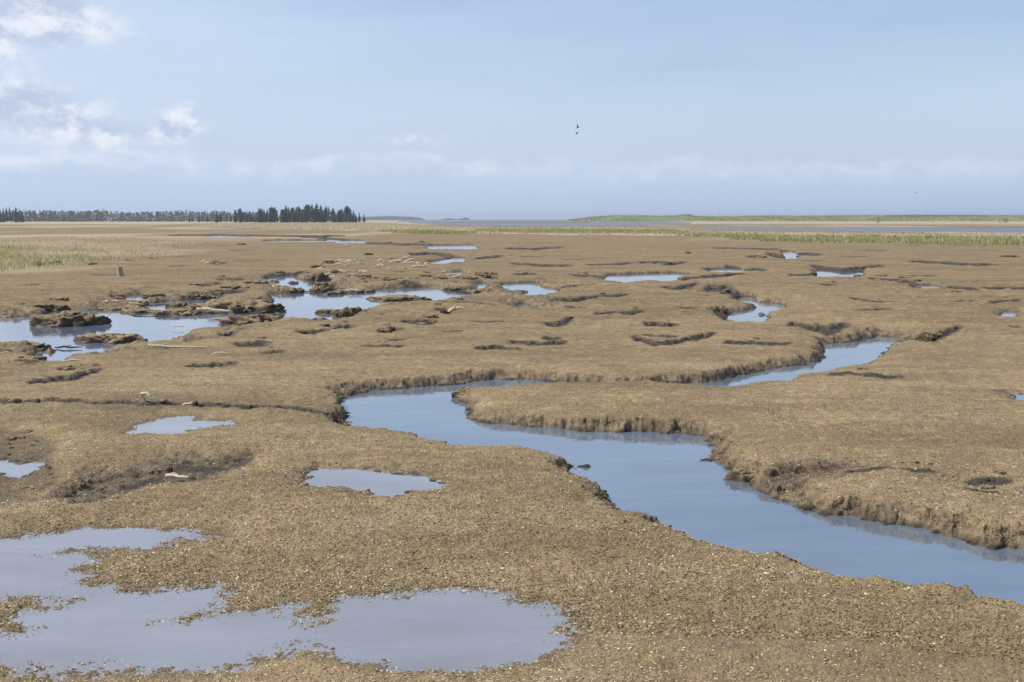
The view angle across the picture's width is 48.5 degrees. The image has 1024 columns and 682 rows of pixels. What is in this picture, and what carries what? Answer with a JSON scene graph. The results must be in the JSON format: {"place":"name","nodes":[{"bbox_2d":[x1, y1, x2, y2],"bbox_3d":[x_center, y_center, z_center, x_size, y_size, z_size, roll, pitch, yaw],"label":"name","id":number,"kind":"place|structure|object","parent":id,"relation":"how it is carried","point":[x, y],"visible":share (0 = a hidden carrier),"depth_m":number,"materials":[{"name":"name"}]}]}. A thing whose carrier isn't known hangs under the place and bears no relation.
{"place":"outdoors","nodes":[
{"label":"outdoors","id":0,"kind":"place"},
{"bbox_2d":[0,235,219,271],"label":"straw grass","id":1,"kind":"structure","parent":0,"point":[105,242],"depth_m":78.21,"materials":[{"name":"plant"}]},
{"bbox_2d":[126,295,168,304],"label":"pool water","id":2,"kind":"structure","parent":0,"point":[134,297],"depth_m":30.27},
{"bbox_2d":[141,293,164,298],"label":"sod clump","id":3,"kind":"object","parent":2,"relation":"on","point":[146,296],"visible":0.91,"depth_m":30.09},
{"bbox_2d":[124,298,219,315],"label":"pool water","id":4,"kind":"structure","parent":0,"point":[162,306],"depth_m":27.66,"materials":[{"name":"liquid"}]},
{"bbox_2d":[127,300,148,305],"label":"sod clump","id":5,"kind":"object","parent":4,"relation":"on","point":[146,303],"visible":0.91,"depth_m":27.70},
{"bbox_2d":[208,235,251,236],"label":"pool water","id":6,"kind":"structure","parent":0,"point":[227,236],"depth_m":139.72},
{"bbox_2d":[0,287,470,360],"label":"pool water","id":7,"kind":"structure","parent":0,"point":[296,305],"depth_m":24.00,"materials":[{"name":"liquid"}]},
{"bbox_2d":[23,355,47,360],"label":"sod clump","id":8,"kind":"object","parent":7,"relation":"on","point":[42,358],"visible":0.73,"depth_m":16.88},
{"bbox_2d":[54,304,69,310],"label":"sod clump","id":9,"kind":"object","parent":7,"relation":"on","point":[61,307],"visible":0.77,"depth_m":26.90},
{"bbox_2d":[54,345,79,347],"bbox_3d":[-7.388,0.093,18.959,0.466,0.056,0.089,0,6,0],"label":"driftwood log","id":10,"kind":"object","parent":7,"relation":"on","point":[64,346],"visible":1,"depth_m":18.94,"materials":[{"name":"grey wood"}]},
{"bbox_2d":[196,307,232,311],"bbox_3d":[-6.776,-0.711,25.966,0.847,0.112,0.101,0,6,0],"label":"driftwood log","id":11,"kind":"object","parent":7,"relation":"on","point":[215,310],"visible":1,"depth_m":25.93,"materials":[{"name":"brown wood"}]},
{"bbox_2d":[266,276,336,292],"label":"pool water","id":12,"kind":"structure","parent":0,"point":[305,285],"depth_m":38.55,"materials":[{"name":"liquid"}]},
{"bbox_2d":[294,271,310,274],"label":"sod clump","id":13,"kind":"object","parent":12,"relation":"on","point":[297,272],"visible":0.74,"depth_m":43.01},
{"bbox_2d":[32,219,570,221],"bbox_3d":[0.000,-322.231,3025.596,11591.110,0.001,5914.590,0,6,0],"label":"sea","id":14,"kind":"structure","parent":0,"point":[470,219],"depth_m":4892.70,"materials":[{"name":"liquid"}]},
{"bbox_2d":[266,240,354,242],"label":"pool water","id":15,"kind":"structure","parent":0,"point":[344,241],"depth_m":108.71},
{"bbox_2d":[278,215,424,219],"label":"headland","id":16,"kind":"structure","parent":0,"point":[385,217],"depth_m":2323.38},
{"bbox_2d":[430,257,464,263],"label":"pool water","id":17,"kind":"structure","parent":0,"point":[452,259],"depth_m":58.97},
{"bbox_2d":[420,245,478,249],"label":"pool water","id":18,"kind":"structure","parent":0,"point":[467,247],"depth_m":87.40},
{"bbox_2d":[459,283,508,292],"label":"pool water","id":19,"kind":"structure","parent":0,"point":[481,285],"depth_m":36.09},
{"bbox_2d":[459,276,478,279],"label":"sod clump","id":20,"kind":"object","parent":19,"relation":"on","point":[471,278],"visible":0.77,"depth_m":38.32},
{"bbox_2d":[0,220,1023,681],"bbox_3d":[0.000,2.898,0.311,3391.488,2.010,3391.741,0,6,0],"label":"ground","id":21,"kind":"structure","parent":0,"point":[812,330],"depth_m":12.19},
{"bbox_2d":[5,208,8,220],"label":"conifer tree","id":22,"kind":"object","parent":21,"relation":"on","point":[6,216],"visible":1,"depth_m":707.42,"materials":[{"name":"green plant"}]},
{"bbox_2d":[13,207,18,221],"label":"conifer tree","id":23,"kind":"object","parent":21,"relation":"on","point":[15,215],"visible":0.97,"depth_m":682.52,"materials":[{"name":"green plant"}]},
{"bbox_2d":[0,460,44,477],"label":"puddle water","id":24,"kind":"structure","parent":21,"relation":"on","point":[13,469],"depth_m":9.63,"materials":[{"name":"liquid"}]},
{"bbox_2d":[0,340,51,350],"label":"sod clump","id":25,"kind":"object","parent":21,"relation":"on","point":[41,346],"visible":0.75,"depth_m":18.74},
{"bbox_2d":[28,303,55,309],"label":"sod clump","id":26,"kind":"object","parent":21,"relation":"on","point":[47,306],"visible":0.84,"depth_m":26.29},
{"bbox_2d":[0,244,123,270],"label":"green grass","id":27,"kind":"structure","parent":21,"relation":"on","point":[77,255],"depth_m":55.65,"materials":[{"name":"plant"}]},
{"bbox_2d":[54,297,69,300],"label":"sod clump","id":28,"kind":"object","parent":21,"relation":"on","point":[63,298],"visible":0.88,"depth_m":28.01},
{"bbox_2d":[57,365,74,370],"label":"sod clump","id":29,"kind":"object","parent":21,"relation":"on","point":[67,367],"visible":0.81,"depth_m":15.29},
{"bbox_2d":[29,310,111,327],"bbox_3d":[-9.041,-0.398,23.282,1.533,0.435,1.331,0,6,0],"label":"sod clump","id":30,"kind":"object","parent":21,"relation":"on","point":[66,318],"visible":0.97,"depth_m":22.93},
{"bbox_2d":[80,363,99,365],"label":"sod clump","id":31,"kind":"object","parent":21,"relation":"on","point":[91,364],"visible":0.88,"depth_m":15.80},
{"bbox_2d":[73,333,147,343],"bbox_3d":[-7.108,-0.025,20.121,1.101,0.241,1.111,-4,7,-31],"label":"sod clump","id":32,"kind":"object","parent":21,"relation":"on","point":[114,338],"visible":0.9,"depth_m":19.91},
{"bbox_2d":[96,306,127,310],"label":"sod clump","id":33,"kind":"object","parent":21,"relation":"on","point":[111,308],"visible":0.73,"depth_m":27.04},
{"bbox_2d":[116,266,123,275],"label":"wooden post","id":34,"kind":"object","parent":21,"relation":"on","point":[119,270],"visible":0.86,"depth_m":40.23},
{"bbox_2d":[2,209,256,221],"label":"woods","id":35,"kind":"object","parent":21,"relation":"on","point":[52,216],"visible":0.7,"depth_m":862.62,"materials":[{"name":"plant"}]},
{"bbox_2d":[119,308,159,313],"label":"sod clump","id":36,"kind":"object","parent":21,"relation":"on","point":[132,311],"visible":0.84,"depth_m":26.11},
{"bbox_2d":[140,391,158,403],"bbox_3d":[-3.983,0.623,12.516,0.219,0.139,0.082,3,7,22],"label":"driftwood log","id":37,"kind":"object","parent":21,"relation":"on","point":[151,397],"visible":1,"depth_m":12.49,"materials":[{"name":"brown wood"}]},
{"bbox_2d":[159,399,170,404],"bbox_3d":[-3.829,0.676,12.540,0.129,0.074,0.092,-3,7,-29],"label":"driftwood root","id":38,"kind":"object","parent":21,"relation":"on","point":[165,401],"visible":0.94,"depth_m":12.53,"materials":[{"name":"brown wood"}]},
{"bbox_2d":[165,301,188,306],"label":"sod clump","id":39,"kind":"object","parent":21,"relation":"on","point":[179,304],"visible":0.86,"depth_m":27.97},
{"bbox_2d":[153,308,201,315],"bbox_3d":[-7.623,-0.624,25.839,1.044,0.236,1.132,2,7,20],"label":"sod clump","id":40,"kind":"object","parent":21,"relation":"on","point":[182,311],"visible":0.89,"depth_m":25.54,"materials":[{"name":"plant"}]},
{"bbox_2d":[148,343,206,347],"bbox_3d":[-5.218,0.070,17.860,0.972,0.067,0.199,-1,6,-6],"label":"driftwood log","id":41,"kind":"object","parent":21,"relation":"on","point":[162,345],"visible":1,"depth_m":17.81,"materials":[{"name":"brown wood"}]},
{"bbox_2d":[126,416,234,433],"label":"puddle water","id":42,"kind":"structure","parent":21,"relation":"on","point":[176,424],"depth_m":11.41,"materials":[{"name":"liquid"}]},
{"bbox_2d":[165,472,195,479],"bbox_3d":[-2.652,1.082,9.129,0.277,0.043,0.065,1,6,10],"label":"driftwood log","id":43,"kind":"object","parent":21,"relation":"on","point":[170,475],"visible":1,"depth_m":9.12,"materials":[{"name":"brown wood"}]},
{"bbox_2d":[182,400,198,405],"bbox_3d":[-3.551,0.689,12.478,0.236,0.076,0.068,0,6,0],"label":"driftwood log","id":44,"kind":"object","parent":21,"relation":"on","point":[196,403],"visible":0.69,"depth_m":12.46,"materials":[{"name":"brown wood"}]},
{"bbox_2d":[181,291,215,299],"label":"sod clump","id":45,"kind":"object","parent":21,"relation":"on","point":[196,295],"visible":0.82,"depth_m":30.49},
{"bbox_2d":[220,285,249,288],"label":"sod clump","id":46,"kind":"object","parent":21,"relation":"on","point":[234,286],"visible":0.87,"depth_m":32.97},
{"bbox_2d":[186,297,286,313],"bbox_3d":[-6.429,-0.764,26.786,2.389,0.508,2.043,0,6,0],"label":"sod clump","id":47,"kind":"object","parent":21,"relation":"on","point":[240,305],"visible":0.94,"depth_m":26.25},
{"bbox_2d":[236,208,243,222],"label":"conifer tree","id":48,"kind":"object","parent":21,"relation":"on","point":[239,211],"visible":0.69,"depth_m":636.46,"materials":[{"name":"green plant"}]},
{"bbox_2d":[218,314,282,325],"bbox_3d":[-5.197,-0.398,23.375,1.175,0.350,1.384,5,8,38],"label":"sod clump","id":49,"kind":"object","parent":21,"relation":"on","point":[237,320],"visible":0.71,"depth_m":23.13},
{"bbox_2d":[242,280,268,283],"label":"sod clump","id":50,"kind":"object","parent":21,"relation":"on","point":[256,282],"visible":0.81,"depth_m":35.47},
{"bbox_2d":[256,211,263,222],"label":"conifer tree","id":51,"kind":"object","parent":21,"relation":"on","point":[259,216],"visible":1,"depth_m":606.31,"materials":[{"name":"green plant"}]},
{"bbox_2d":[267,213,272,222],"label":"conifer tree","id":52,"kind":"object","parent":21,"relation":"on","point":[270,219],"visible":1,"depth_m":619.25,"materials":[{"name":"green plant"}]},
{"bbox_2d":[268,207,275,222],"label":"conifer tree","id":53,"kind":"object","parent":21,"relation":"on","point":[271,210],"visible":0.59,"depth_m":643.52,"materials":[{"name":"green plant"}]},
{"bbox_2d":[280,210,288,222],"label":"conifer tree","id":54,"kind":"object","parent":21,"relation":"on","point":[283,217],"visible":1,"depth_m":613.31,"materials":[{"name":"green plant"}]},
{"bbox_2d":[275,287,303,293],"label":"sod clump","id":55,"kind":"object","parent":21,"relation":"on","point":[286,290],"visible":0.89,"depth_m":33.09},
{"bbox_2d":[287,208,291,221],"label":"conifer tree","id":56,"kind":"object","parent":21,"relation":"on","point":[289,215],"visible":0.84,"depth_m":645.92,"materials":[{"name":"green plant"}]},
{"bbox_2d":[0,525,592,681],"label":"puddle water","id":57,"kind":"structure","parent":21,"relation":"on","point":[451,629],"depth_m":5.83,"materials":[{"name":"liquid"}]},
{"bbox_2d":[294,210,298,221],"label":"conifer tree","id":58,"kind":"object","parent":21,"relation":"on","point":[296,217],"visible":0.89,"depth_m":620.67,"materials":[{"name":"green plant"}]},
{"bbox_2d":[300,209,303,221],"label":"conifer tree","id":59,"kind":"object","parent":21,"relation":"on","point":[301,214],"visible":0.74,"depth_m":629.03,"materials":[{"name":"green plant"}]},
{"bbox_2d":[302,208,308,221],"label":"conifer tree","id":60,"kind":"object","parent":21,"relation":"on","point":[305,217],"visible":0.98,"depth_m":623.25,"materials":[{"name":"green plant"}]},
{"bbox_2d":[311,210,317,221],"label":"conifer tree","id":61,"kind":"object","parent":21,"relation":"on","point":[314,217],"visible":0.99,"depth_m":608.90,"materials":[{"name":"green plant"}]},
{"bbox_2d":[309,264,324,267],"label":"sod clump","id":62,"kind":"object","parent":21,"relation":"on","point":[315,266],"visible":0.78,"depth_m":46.54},
{"bbox_2d":[315,209,319,221],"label":"conifer tree","id":63,"kind":"object","parent":21,"relation":"on","point":[317,212],"visible":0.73,"depth_m":626.61,"materials":[{"name":"green plant"}]},
{"bbox_2d":[305,272,330,280],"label":"sod clump","id":64,"kind":"object","parent":21,"relation":"on","point":[321,276],"visible":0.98,"depth_m":39.75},
{"bbox_2d":[312,282,328,286],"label":"sod clump","id":65,"kind":"object","parent":21,"relation":"on","point":[321,283],"visible":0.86,"depth_m":35.39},
{"bbox_2d":[310,285,336,291],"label":"sod clump","id":66,"kind":"object","parent":21,"relation":"on","point":[323,288],"visible":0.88,"depth_m":33.63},
{"bbox_2d":[323,208,326,221],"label":"conifer tree","id":67,"kind":"object","parent":21,"relation":"on","point":[324,213],"visible":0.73,"depth_m":654.99,"materials":[{"name":"green plant"}]},
{"bbox_2d":[315,309,335,313],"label":"sod clump","id":68,"kind":"object","parent":21,"relation":"on","point":[325,311],"visible":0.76,"depth_m":26.05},
{"bbox_2d":[326,206,329,221],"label":"conifer tree","id":69,"kind":"object","parent":21,"relation":"on","point":[328,215],"visible":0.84,"depth_m":651.17,"materials":[{"name":"green plant"}]},
{"bbox_2d":[322,260,338,263],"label":"sod clump","id":70,"kind":"object","parent":21,"relation":"on","point":[329,261],"visible":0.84,"depth_m":51.73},
{"bbox_2d":[329,208,335,221],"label":"conifer tree","id":71,"kind":"object","parent":21,"relation":"on","point":[332,212],"visible":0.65,"depth_m":636.94,"materials":[{"name":"green plant"}]},
{"bbox_2d":[325,291,344,294],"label":"sod clump","id":72,"kind":"object","parent":21,"relation":"on","point":[334,293],"visible":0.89,"depth_m":32.50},
{"bbox_2d":[336,212,340,221],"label":"conifer tree","id":73,"kind":"object","parent":21,"relation":"on","point":[338,217],"visible":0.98,"depth_m":610.39,"materials":[{"name":"green plant"}]},
{"bbox_2d":[342,206,350,221],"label":"conifer tree","id":74,"kind":"object","parent":21,"relation":"on","point":[346,208],"visible":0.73,"depth_m":641.39,"materials":[{"name":"green plant"}]},
{"bbox_2d":[331,306,362,317],"bbox_3d":[-3.631,-0.578,25.132,0.771,0.380,0.780,2,6,17],"label":"sod clump","id":75,"kind":"object","parent":21,"relation":"on","point":[346,311],"visible":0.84,"depth_m":25.01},
{"bbox_2d":[340,288,375,292],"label":"sod clump","id":76,"kind":"object","parent":21,"relation":"on","point":[366,290],"visible":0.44,"depth_m":33.40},
{"bbox_2d":[357,274,370,277],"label":"sod clump","id":77,"kind":"object","parent":21,"relation":"on","point":[364,275],"visible":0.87,"depth_m":38.98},
{"bbox_2d":[305,468,449,496],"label":"puddle water","id":78,"kind":"structure","parent":21,"relation":"on","point":[382,483],"depth_m":9.02,"materials":[{"name":"liquid"}]},
{"bbox_2d":[371,276,388,278],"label":"sod clump","id":79,"kind":"object","parent":21,"relation":"on","point":[377,277],"visible":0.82,"depth_m":37.29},
{"bbox_2d":[379,328,390,332],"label":"sod clump","id":80,"kind":"object","parent":21,"relation":"on","point":[384,330],"visible":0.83,"depth_m":20.80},
{"bbox_2d":[381,278,396,280],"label":"sod clump","id":81,"kind":"object","parent":21,"relation":"on","point":[387,279],"visible":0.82,"depth_m":36.79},
{"bbox_2d":[366,294,431,301],"bbox_3d":[-3.007,-1.122,30.455,1.678,0.249,1.190,-2,6,-16],"label":"sod clump","id":82,"kind":"object","parent":21,"relation":"on","point":[399,297],"visible":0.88,"depth_m":30.07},
{"bbox_2d":[419,274,433,276],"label":"sod clump","id":83,"kind":"object","parent":21,"relation":"on","point":[424,275],"visible":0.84,"depth_m":40.00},
{"bbox_2d":[433,276,447,278],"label":"sod clump","id":84,"kind":"object","parent":21,"relation":"on","point":[441,277],"visible":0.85,"depth_m":38.05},
{"bbox_2d":[448,306,466,312],"bbox_3d":[-1.171,-0.661,24.184,0.412,0.164,0.100,-1,6,-13],"label":"driftwood log","id":85,"kind":"object","parent":21,"relation":"on","point":[454,308],"visible":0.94,"depth_m":24.15,"materials":[{"name":"brown wood"}]},
{"bbox_2d":[440,285,476,290],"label":"sod clump","id":86,"kind":"object","parent":21,"relation":"on","point":[454,287],"visible":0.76,"depth_m":34.31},
{"bbox_2d":[451,386,473,397],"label":"sod clump","id":87,"kind":"object","parent":21,"relation":"on","point":[459,391],"visible":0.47,"depth_m":14.09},
{"bbox_2d":[470,288,492,294],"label":"sod clump","id":88,"kind":"object","parent":21,"relation":"on","point":[476,291],"visible":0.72,"depth_m":32.15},
{"bbox_2d":[476,274,490,277],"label":"sod clump","id":89,"kind":"object","parent":21,"relation":"on","point":[486,275],"visible":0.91,"depth_m":39.99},
{"bbox_2d":[474,271,497,274],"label":"sod clump","id":90,"kind":"object","parent":21,"relation":"on","point":[478,273],"visible":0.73,"depth_m":41.83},
{"bbox_2d":[0,243,1023,681],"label":"marsh stubble","id":91,"kind":"object","parent":21,"relation":"on","point":[760,601],"visible":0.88,"depth_m":6.96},
{"bbox_2d":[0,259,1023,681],"bbox_3d":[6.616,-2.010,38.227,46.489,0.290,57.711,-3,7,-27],"label":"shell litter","id":92,"kind":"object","parent":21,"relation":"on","point":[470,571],"visible":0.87,"depth_m":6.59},
{"bbox_2d":[677,276,693,278],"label":"sod clump","id":93,"kind":"object","parent":21,"relation":"on","point":[685,277],"visible":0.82,"depth_m":40.55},
{"bbox_2d":[706,305,727,313],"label":"sod clump","id":94,"kind":"object","parent":21,"relation":"on","point":[721,309],"visible":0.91,"depth_m":25.74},
{"bbox_2d":[723,467,758,482],"bbox_3d":[1.986,1.175,9.649,0.402,0.184,0.285,5,8,38],"label":"sod clump","id":95,"kind":"object","parent":21,"relation":"on","point":[740,475],"visible":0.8,"depth_m":9.60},
{"bbox_2d":[744,254,767,257],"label":"sod clump","id":96,"kind":"object","parent":21,"relation":"on","point":[755,256],"visible":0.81,"depth_m":59.45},
{"bbox_2d":[914,331,942,340],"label":"sod clump","id":97,"kind":"object","parent":21,"relation":"on","point":[924,335],"visible":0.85,"depth_m":19.98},
{"bbox_2d":[980,485,995,489],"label":"sod clump","id":98,"kind":"object","parent":21,"relation":"on","point":[987,487],"visible":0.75,"depth_m":8.72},
{"bbox_2d":[994,470,1006,474],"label":"sod clump","id":99,"kind":"object","parent":21,"relation":"on","point":[1001,472],"visible":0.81,"depth_m":9.10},
{"bbox_2d":[999,254,1018,256],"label":"sod clump","id":100,"kind":"object","parent":21,"relation":"on","point":[1004,255],"visible":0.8,"depth_m":60.60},
{"bbox_2d":[0,0,1023,218],"label":"sky","id":101,"kind":"structure","parent":0,"point":[424,109],"materials":[{"name":"blue"}]},
{"bbox_2d":[436,222,589,222],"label":"mud bar","id":102,"kind":"object","parent":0,"point":[512,222],"visible":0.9,"depth_m":628.99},
{"bbox_2d":[505,282,558,294],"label":"pool water","id":103,"kind":"structure","parent":0,"point":[534,288],"depth_m":35.22,"materials":[{"name":"liquid"}]},
{"bbox_2d":[405,220,688,225],"bbox_3d":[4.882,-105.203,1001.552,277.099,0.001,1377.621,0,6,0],"label":"bay water","id":104,"kind":"structure","parent":0,"point":[566,224],"depth_m":556.19,"materials":[{"name":"liquid"}]},
{"bbox_2d":[183,222,1023,243],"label":"straw grass","id":105,"kind":"structure","parent":0,"point":[317,225],"depth_m":216.73,"materials":[{"name":"plant"}]},
{"bbox_2d":[605,273,691,281],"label":"pool water","id":106,"kind":"structure","parent":0,"point":[647,276],"depth_m":41.84,"materials":[{"name":"liquid"}]},
{"bbox_2d":[340,336,1023,604],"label":"creek water","id":107,"kind":"structure","parent":0,"point":[675,481],"depth_m":9.14,"materials":[{"name":"liquid"}]},
{"bbox_2d":[378,227,1023,245],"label":"green grass","id":108,"kind":"structure","parent":0,"point":[968,240],"depth_m":117.49,"materials":[{"name":"plant"}]},
{"bbox_2d":[709,268,744,271],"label":"pool water","id":109,"kind":"structure","parent":0,"point":[726,270],"depth_m":47.08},
{"bbox_2d":[727,297,784,321],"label":"pool water","id":110,"kind":"structure","parent":0,"point":[752,314],"depth_m":26.84,"materials":[{"name":"liquid"}]},
{"bbox_2d":[566,214,1023,221],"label":"dune ridge","id":111,"kind":"structure","parent":0,"point":[699,218],"depth_m":1007.51,"materials":[{"name":"green plant"}]},
{"bbox_2d":[782,251,810,258],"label":"pool water","id":112,"kind":"structure","parent":0,"point":[789,255],"depth_m":67.67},
{"bbox_2d":[815,271,863,276],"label":"pool water","id":113,"kind":"structure","parent":0,"point":[831,273],"depth_m":44.91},
{"bbox_2d":[695,227,1023,231],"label":"lagoon water","id":114,"kind":"structure","parent":0,"point":[920,229],"depth_m":239.16,"materials":[{"name":"liquid"}]},
{"bbox_2d":[913,285,939,287],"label":"pool water","id":115,"kind":"structure","parent":0,"point":[925,286],"depth_m":35.59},
{"bbox_2d":[1000,311,1017,316],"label":"pool water","id":116,"kind":"structure","parent":0,"point":[1008,313],"depth_m":25.54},
{"bbox_2d":[1010,393,1023,399],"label":"pool water","id":117,"kind":"structure","parent":0,"point":[1020,397],"depth_m":13.46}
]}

